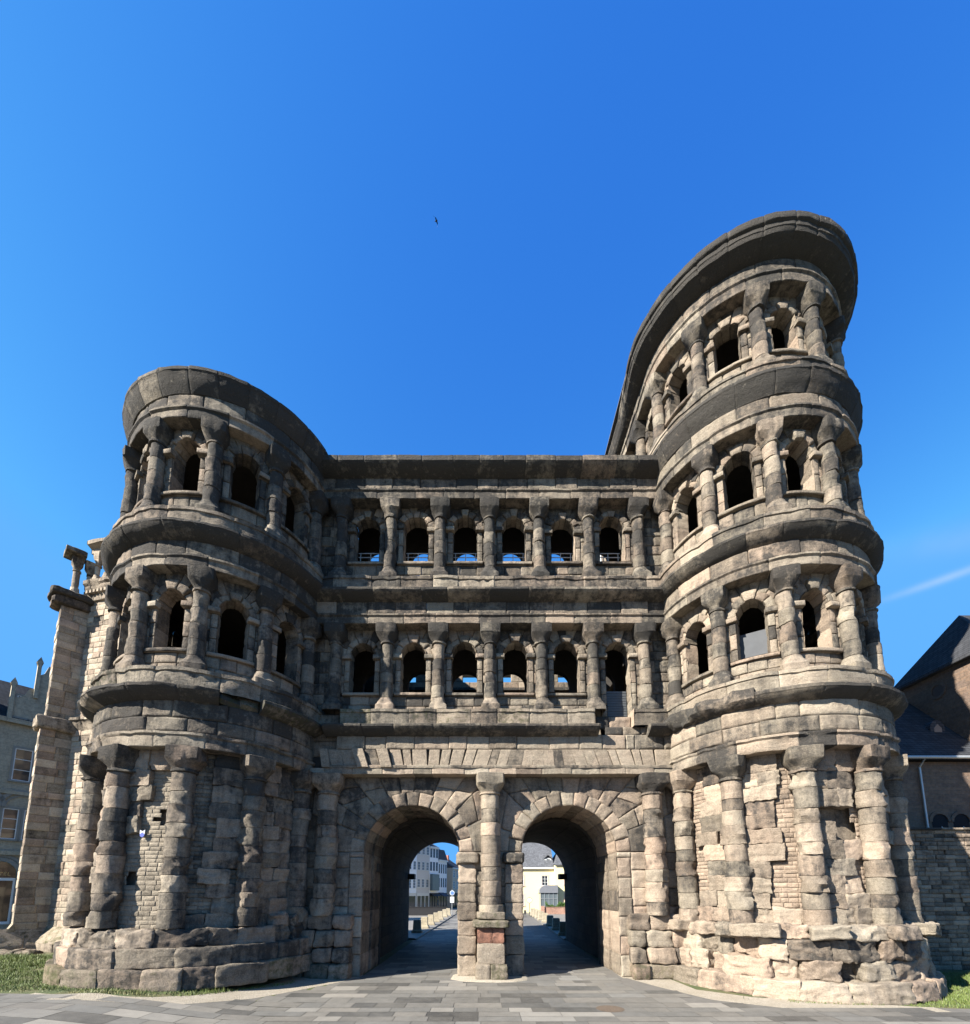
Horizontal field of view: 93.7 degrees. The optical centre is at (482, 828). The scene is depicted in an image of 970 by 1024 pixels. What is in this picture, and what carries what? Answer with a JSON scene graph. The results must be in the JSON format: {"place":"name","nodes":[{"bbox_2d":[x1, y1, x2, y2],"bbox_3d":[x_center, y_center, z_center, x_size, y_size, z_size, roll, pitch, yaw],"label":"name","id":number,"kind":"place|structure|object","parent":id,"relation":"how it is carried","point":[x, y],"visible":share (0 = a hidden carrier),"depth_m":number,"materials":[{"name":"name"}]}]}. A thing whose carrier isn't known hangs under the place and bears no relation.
{"place":"outdoors","nodes":[
{"label":"outdoors","id":0,"kind":"place"},
{"bbox_2d":[0,913,969,1023],"bbox_3d":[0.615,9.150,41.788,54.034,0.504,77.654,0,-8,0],"label":"pavement","id":1,"kind":"structure","parent":0,"point":[312,1001],"depth_m":13.80,"materials":[{"name":"stone"}]},
{"bbox_2d":[415,912,564,939],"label":"kerb","id":2,"kind":"structure","parent":1,"relation":"on","point":[429,930],"depth_m":43.53,"materials":[{"name":"stone"}]},
{"bbox_2d":[32,975,949,1012],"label":"gravel","id":3,"kind":"structure","parent":1,"relation":"on","point":[301,983],"depth_m":14.91,"materials":[{"name":"beige gravel"}]},
{"bbox_2d":[596,1005,624,1011],"bbox_3d":[3.875,5.441,13.767,0.840,0.008,0.840,0,-8,0],"label":"manhole cover","id":4,"kind":"object","parent":1,"relation":"on","point":[607,1008],"visible":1,"depth_m":13.76,"materials":[{"name":"metal"}]},
{"bbox_2d":[0,911,969,1019],"bbox_3d":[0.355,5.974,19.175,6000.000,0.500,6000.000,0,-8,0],"label":"ground","id":5,"kind":"structure","parent":0,"point":[382,959],"depth_m":15.62,"materials":[{"name":"green plant"}]},
{"bbox_2d":[0,948,43,954],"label":"ruined wall","id":6,"kind":"structure","parent":5,"relation":"on","point":[22,951],"depth_m":22.31,"materials":[{"name":"stone"}]},
{"bbox_2d":[0,657,50,928],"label":"hotel building","id":7,"kind":"structure","parent":5,"relation":"on","point":[21,707],"depth_m":34.72,"materials":[{"name":"stone"}]},
{"bbox_2d":[0,862,15,923],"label":"door","id":8,"kind":"structure","parent":7,"relation":"in","point":[7,883],"depth_m":33.82,"materials":[{"name":"grey glass"}]},
{"bbox_2d":[0,806,21,840],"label":"window","id":9,"kind":"structure","parent":7,"relation":"in","point":[10,817],"depth_m":34.27,"materials":[{"name":"white wood"}]},
{"bbox_2d":[12,693,27,719],"bbox_3d":[-35.761,-9.470,35.329,0.210,1.980,1.000,-6,-10,36],"label":"window","id":10,"kind":"structure","parent":7,"relation":"in","point":[16,694],"depth_m":35.18,"materials":[{"name":"grey glass"}]},
{"bbox_2d":[7,746,34,783],"bbox_3d":[-35.461,-4.909,35.089,0.210,2.780,1.380,-6,-10,36],"label":"window","id":11,"kind":"structure","parent":7,"relation":"in","point":[22,760],"depth_m":35.06,"materials":[{"name":"white wood"}]},
{"bbox_2d":[17,808,26,841],"bbox_3d":[-34.921,-0.253,35.159,0.210,2.580,1.230,-6,-10,36],"label":"window","id":12,"kind":"structure","parent":7,"relation":"in","point":[24,810],"depth_m":34.79,"materials":[{"name":"white glass"}]},
{"bbox_2d":[0,537,109,952],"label":"church apse","id":13,"kind":"structure","parent":5,"relation":"on","point":[62,726],"depth_m":24.75,"materials":[{"name":"brown stone"}]},
{"bbox_2d":[409,855,416,906],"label":"town house","id":14,"kind":"structure","parent":5,"relation":"on","point":[412,889],"depth_m":89.94,"materials":[{"name":"white paint"}]},
{"bbox_2d":[409,893,415,906],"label":"shop window","id":15,"kind":"structure","parent":14,"relation":"in","point":[412,896],"depth_m":89.42,"materials":[{"name":"grey glass"}]},
{"bbox_2d":[416,845,429,906],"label":"town house","id":16,"kind":"structure","parent":5,"relation":"on","point":[422,878],"depth_m":92.93,"materials":[{"name":"white paint"}]},
{"bbox_2d":[417,878,420,887],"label":"window","id":17,"kind":"structure","parent":16,"relation":"in","point":[418,879],"depth_m":91.50,"materials":[{"name":"grey glass"}]},
{"bbox_2d":[417,861,420,870],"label":"window","id":18,"kind":"structure","parent":16,"relation":"in","point":[419,862],"depth_m":92.10,"materials":[{"name":"grey glass"}]},
{"bbox_2d":[416,893,428,906],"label":"shop window","id":19,"kind":"structure","parent":16,"relation":"in","point":[422,899],"depth_m":92.18,"materials":[{"name":"grey glass"}]},
{"bbox_2d":[421,879,424,887],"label":"window","id":20,"kind":"structure","parent":16,"relation":"in","point":[423,880],"depth_m":92.84,"materials":[{"name":"grey glass"}]},
{"bbox_2d":[409,907,446,915],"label":"parapet wall","id":21,"kind":"structure","parent":5,"relation":"on","point":[420,911],"depth_m":68.72,"materials":[{"name":"grey stone"}]},
{"bbox_2d":[429,844,440,906],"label":"town house","id":22,"kind":"structure","parent":5,"relation":"on","point":[433,885],"depth_m":95.79,"materials":[{"name":"white paint"}]},
{"bbox_2d":[429,893,437,906],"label":"shop window","id":23,"kind":"structure","parent":22,"relation":"in","point":[433,900],"depth_m":95.32,"materials":[{"name":"black glass"}]},
{"bbox_2d":[438,849,447,906],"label":"town house","id":24,"kind":"structure","parent":5,"relation":"on","point":[442,873],"depth_m":99.25,"materials":[{"name":"white paint"}]},
{"bbox_2d":[438,893,446,906],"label":"shop window","id":25,"kind":"structure","parent":24,"relation":"in","point":[442,900],"depth_m":98.57,"materials":[{"name":"black glass"}]},
{"bbox_2d":[446,855,458,907],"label":"town house","id":26,"kind":"structure","parent":5,"relation":"on","point":[452,875],"depth_m":103.60,"materials":[{"name":"grey paint"}]},
{"bbox_2d":[452,893,457,907],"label":"shop window","id":27,"kind":"structure","parent":26,"relation":"in","point":[454,905],"depth_m":104.09,"materials":[{"name":"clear glass"}]},
{"bbox_2d":[42,210,947,1004],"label":"roman gate","id":28,"kind":"structure","parent":5,"relation":"on","point":[692,770],"depth_m":18.77,"materials":[{"name":"stone"}]},
{"bbox_2d":[522,843,564,912],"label":"cream house","id":29,"kind":"structure","parent":5,"relation":"on","point":[542,870],"depth_m":81.25,"materials":[{"name":"beige paint"}]},
{"bbox_2d":[541,875,548,885],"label":"window","id":30,"kind":"structure","parent":29,"relation":"in","point":[544,878],"depth_m":81.32,"materials":[{"name":"wood"}]},
{"bbox_2d":[910,827,969,969],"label":"boundary wall","id":31,"kind":"structure","parent":5,"relation":"on","point":[941,859],"depth_m":21.25,"materials":[{"name":"stone"}]},
{"bbox_2d":[0,0,969,864],"label":"sky","id":32,"kind":"structure","parent":0,"point":[253,192],"materials":[{"name":"blue"}]},
{"bbox_2d":[408,908,565,937],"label":"side pavement","id":33,"kind":"structure","parent":0,"point":[453,912],"depth_m":54.22,"materials":[{"name":"stone"}]},
{"bbox_2d":[411,920,422,932],"bbox_3d":[-5.595,8.372,39.136,0.880,1.090,0.792,0,-8,-1],"label":"bollard","id":34,"kind":"object","parent":33,"relation":"on","point":[417,926],"visible":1,"depth_m":38.85,"materials":[{"name":"stone"}]},
{"bbox_2d":[421,917,428,927],"bbox_3d":[-5.595,9.071,44.087,0.880,1.090,0.792,0,-8,1],"label":"bollard","id":35,"kind":"object","parent":33,"relation":"on","point":[424,922],"visible":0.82,"depth_m":43.80,"materials":[{"name":"stone"}]},
{"bbox_2d":[428,915,434,924],"bbox_3d":[-5.495,9.700,48.543,0.880,1.090,0.792,0,-8,-1],"label":"bollard","id":36,"kind":"object","parent":33,"relation":"on","point":[430,919],"visible":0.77,"depth_m":48.26,"materials":[{"name":"stone"}]},
{"bbox_2d":[433,912,439,921],"bbox_3d":[-5.445,10.412,53.593,0.880,1.090,0.792,1,-8,-5],"label":"bollard","id":37,"kind":"object","parent":33,"relation":"on","point":[436,916],"visible":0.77,"depth_m":53.32,"materials":[{"name":"stone"}]},
{"bbox_2d":[438,911,443,919],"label":"bollard","id":38,"kind":"object","parent":33,"relation":"on","point":[440,915],"visible":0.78,"depth_m":57.58,"materials":[{"name":"stone"}]},
{"bbox_2d":[442,909,447,916],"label":"bollard","id":39,"kind":"object","parent":33,"relation":"on","point":[444,912],"visible":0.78,"depth_m":63.91,"materials":[{"name":"stone"}]},
{"bbox_2d":[450,891,453,902],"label":"road sign","id":40,"kind":"object","parent":33,"relation":"on","point":[451,898],"visible":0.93,"depth_m":70.93,"materials":[{"name":"metal"}]},
{"bbox_2d":[527,897,531,915],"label":"road sign","id":41,"kind":"object","parent":33,"relation":"on","point":[529,900],"visible":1,"depth_m":67.89,"materials":[{"name":"metal"}]},
{"bbox_2d":[537,911,543,919],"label":"bollard","id":42,"kind":"object","parent":33,"relation":"on","point":[539,915],"visible":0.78,"depth_m":56.81,"materials":[{"name":"stone"}]},
{"bbox_2d":[541,913,547,922],"bbox_3d":[7.305,10.273,52.603,0.880,1.090,0.792,0,-8,3],"label":"bollard","id":43,"kind":"object","parent":33,"relation":"on","point":[544,917],"visible":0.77,"depth_m":52.34,"materials":[{"name":"stone"}]},
{"bbox_2d":[545,915,552,925],"bbox_3d":[7.005,9.469,46.909,0.880,1.090,0.792,0,-8,-1],"label":"bollard","id":44,"kind":"object","parent":33,"relation":"on","point":[549,920],"visible":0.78,"depth_m":46.63,"materials":[{"name":"stone"}]},
{"bbox_2d":[541,906,564,913],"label":"garden wall","id":45,"kind":"structure","parent":33,"relation":"on","point":[554,910],"depth_m":72.91,"materials":[{"name":"red brick"}]},
{"bbox_2d":[545,901,564,906],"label":"hedge","id":46,"kind":"object","parent":45,"relation":"on","point":[557,905],"visible":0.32,"depth_m":73.45,"materials":[{"name":"green plant"}]},
{"bbox_2d":[551,918,559,929],"bbox_3d":[6.805,8.763,41.909,0.880,1.090,0.792,0,-8,-2],"label":"bollard","id":47,"kind":"object","parent":33,"relation":"on","point":[555,923],"visible":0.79,"depth_m":41.64,"materials":[{"name":"stone"}]},
{"bbox_2d":[558,921,565,935],"bbox_3d":[6.555,8.023,36.661,0.880,1.090,0.792,-1,-8,6],"label":"bollard","id":48,"kind":"object","parent":33,"relation":"on","point":[562,931],"visible":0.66,"depth_m":36.38,"materials":[{"name":"stone"}]},
{"bbox_2d":[451,974,527,982],"bbox_3d":[0.330,6.107,18.621,3.250,0.058,1.660,0,-8,0],"label":"pavement apron","id":49,"kind":"object","parent":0,"point":[473,979],"visible":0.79,"depth_m":18.20,"materials":[{"name":"beige stone"}]},
{"bbox_2d":[894,703,969,827],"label":"monastery house","id":50,"kind":"structure","parent":0,"point":[936,782],"depth_m":24.64,"materials":[{"name":"paint"}]},
{"bbox_2d":[894,615,969,740],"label":"monastery house","id":51,"kind":"structure","parent":0,"point":[934,682],"depth_m":27.17,"materials":[{"name":"brown stone"}]},
{"bbox_2d":[929,682,945,698],"bbox_3d":[27.575,-8.352,27.509,0.160,1.000,1.000,0,-8,0],"label":"round window","id":52,"kind":"structure","parent":51,"relation":"in","point":[937,690],"depth_m":27.52,"materials":[{"name":"black glass"}]}
]}

